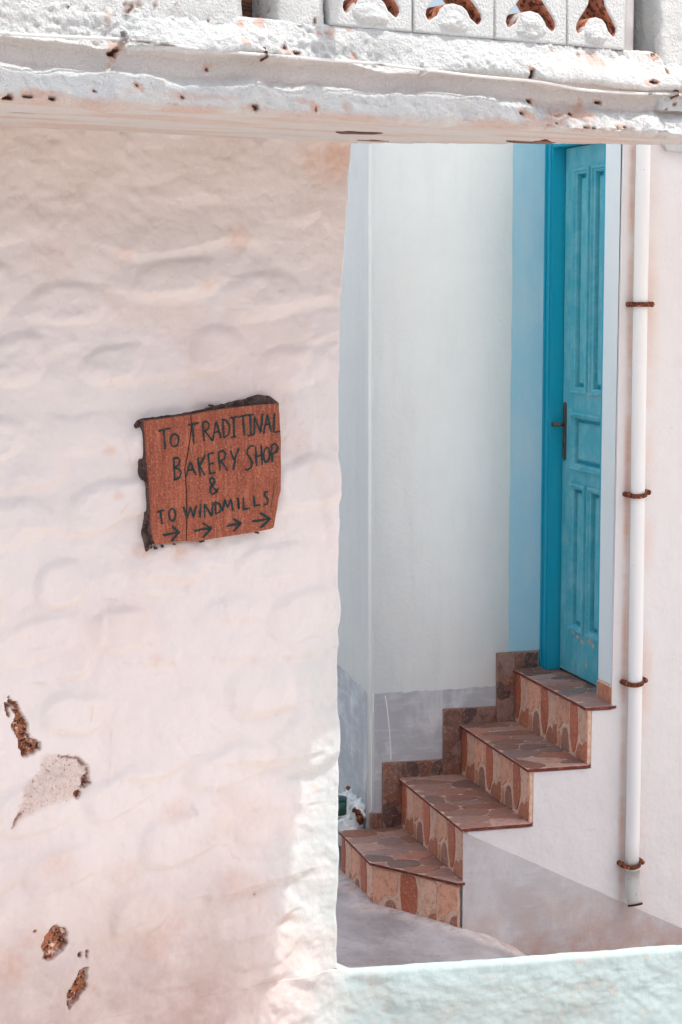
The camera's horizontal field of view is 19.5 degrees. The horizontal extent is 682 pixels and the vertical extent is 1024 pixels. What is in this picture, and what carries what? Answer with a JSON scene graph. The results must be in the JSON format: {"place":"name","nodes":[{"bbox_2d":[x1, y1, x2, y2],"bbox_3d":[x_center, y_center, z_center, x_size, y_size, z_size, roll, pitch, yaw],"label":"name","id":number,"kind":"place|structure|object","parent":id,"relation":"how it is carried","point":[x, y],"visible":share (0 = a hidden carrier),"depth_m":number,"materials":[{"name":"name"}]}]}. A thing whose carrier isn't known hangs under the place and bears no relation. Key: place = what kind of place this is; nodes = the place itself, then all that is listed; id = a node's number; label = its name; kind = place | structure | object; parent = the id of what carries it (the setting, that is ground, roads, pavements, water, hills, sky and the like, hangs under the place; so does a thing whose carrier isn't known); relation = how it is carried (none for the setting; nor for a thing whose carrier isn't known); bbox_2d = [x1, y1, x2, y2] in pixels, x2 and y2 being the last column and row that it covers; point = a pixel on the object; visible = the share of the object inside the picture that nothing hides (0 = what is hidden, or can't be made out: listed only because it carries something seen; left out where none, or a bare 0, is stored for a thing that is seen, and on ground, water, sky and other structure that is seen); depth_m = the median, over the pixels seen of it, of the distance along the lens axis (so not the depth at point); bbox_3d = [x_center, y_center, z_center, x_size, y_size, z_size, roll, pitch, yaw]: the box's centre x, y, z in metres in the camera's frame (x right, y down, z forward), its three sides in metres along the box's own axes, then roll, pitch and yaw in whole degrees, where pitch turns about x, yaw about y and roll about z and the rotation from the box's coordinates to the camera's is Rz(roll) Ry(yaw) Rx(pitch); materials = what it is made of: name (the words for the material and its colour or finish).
{"place":"outdoors","nodes":[
{"label":"outdoors","id":0,"kind":"place"},
{"bbox_2d":[338,786,365,847],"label":"rubble plinth","id":1,"kind":"structure","parent":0,"point":[354,817],"depth_m":7.50,"materials":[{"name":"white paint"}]},
{"bbox_2d":[338,795,346,815],"bbox_3d":[-0.015,1.102,7.443,0.075,0.061,0.075,-2,7,-15],"label":"green tin","id":2,"kind":"object","parent":1,"relation":"on","point":[342,805],"visible":0.45,"depth_m":7.42,"materials":[{"name":"metal"}]},
{"bbox_2d":[336,845,529,967],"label":"alley ground","id":3,"kind":"structure","parent":0,"point":[370,933],"depth_m":6.72,"materials":[{"name":"grey concrete"}]},
{"bbox_2d":[339,651,615,927],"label":"staircase","id":4,"kind":"structure","parent":3,"relation":"on","point":[478,775],"depth_m":7.17,"materials":[{"name":"red tile"}]},
{"bbox_2d":[428,0,519,14],"label":"sky","id":5,"kind":"structure","parent":0,"point":[515,9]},
{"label":"ground","id":6,"kind":"structure","parent":0,"visible":0},
{"bbox_2d":[0,127,681,1023],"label":"whitewashed wall","id":7,"kind":"structure","parent":6,"relation":"on","point":[168,777],"depth_m":5.05,"materials":[{"name":"white paint"}]},
{"bbox_2d":[134,394,280,551],"bbox_3d":[-0.338,-0.102,5.061,0.422,0.387,0.057,-4,8,-33],"label":"wooden sign","id":8,"kind":"object","parent":7,"relation":"attached to","point":[210,472],"visible":1,"depth_m":5.04,"materials":[{"name":"brown wood"}]},
{"bbox_2d":[0,0,681,144],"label":"concrete beam","id":9,"kind":"structure","parent":7,"relation":"on","point":[212,87],"depth_m":4.51,"materials":[{"name":"white concrete"}]},
{"bbox_2d":[0,31,681,98],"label":"cable","id":10,"kind":"object","parent":9,"relation":"attached to","point":[265,53],"visible":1,"depth_m":4.45,"materials":[{"name":"white plastic"}]},
{"bbox_2d":[8,0,681,110],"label":"balustrade","id":11,"kind":"object","parent":9,"relation":"on","point":[654,26],"visible":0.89,"depth_m":4.70,"materials":[{"name":"white concrete"}]},
{"bbox_2d":[337,143,544,828],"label":"corner house","id":12,"kind":"structure","parent":6,"relation":"on","point":[440,379],"depth_m":7.40,"materials":[{"name":"white paint"}]},
{"bbox_2d":[462,144,681,954],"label":"pipe house","id":13,"kind":"structure","parent":6,"relation":"on","point":[550,879],"depth_m":6.87,"materials":[{"name":"white paint"}]},
{"bbox_2d":[539,143,605,693],"bbox_3d":[0.896,-0.382,7.202,0.132,2.016,0.580,-2,7,-15],"label":"panelled door","id":14,"kind":"structure","parent":13,"relation":"attached to","point":[574,249],"depth_m":7.31,"materials":[{"name":"teal paint"}]},
{"bbox_2d":[567,482,586,635],"bbox_3d":[0.884,0.171,7.307,0.047,0.552,0.145,-2,7,-15],"label":"door panel","id":15,"kind":"structure","parent":14,"relation":"in","point":[577,492],"depth_m":7.33,"materials":[{"name":"teal paint"}]},
{"bbox_2d":[570,166,590,394],"bbox_3d":[0.884,-0.837,7.194,0.047,0.816,0.145,-2,7,-15],"label":"door panel","id":16,"kind":"structure","parent":14,"relation":"in","point":[581,175],"depth_m":7.21,"materials":[{"name":"teal paint"}]},
{"bbox_2d":[560,143,603,684],"bbox_3d":[0.910,-0.349,7.186,0.040,1.936,0.467,-2,7,-15],"label":"door leaf","id":17,"kind":"structure","parent":14,"relation":"in","point":[574,654],"depth_m":7.32,"materials":[{"name":"teal paint"}]},
{"bbox_2d":[569,411,600,475],"bbox_3d":[0.906,-0.248,7.177,0.047,0.213,0.315,-2,7,-15],"label":"door panel","id":18,"kind":"structure","parent":14,"relation":"in","point":[584,437],"depth_m":7.22,"materials":[{"name":"teal paint"}]},
{"bbox_2d":[584,486,598,641],"bbox_3d":[0.929,0.189,7.144,0.047,0.552,0.145,-2,7,-15],"label":"door panel","id":19,"kind":"structure","parent":14,"relation":"in","point":[592,494],"depth_m":7.18,"materials":[{"name":"teal paint"}]},
{"bbox_2d":[588,164,603,396],"bbox_3d":[0.929,-0.819,7.031,0.047,0.816,0.145,-2,7,-15],"label":"door panel","id":20,"kind":"structure","parent":14,"relation":"in","point":[597,171],"depth_m":7.07,"materials":[{"name":"teal paint"}]},
{"bbox_2d":[617,145,654,906],"bbox_3d":[1.016,-0.803,6.690,0.089,4.395,0.074,-2,7,-15],"label":"drainpipe","id":21,"kind":"object","parent":13,"relation":"attached to","point":[640,304],"visible":0.93,"depth_m":6.77,"materials":[{"name":"white plastic"}]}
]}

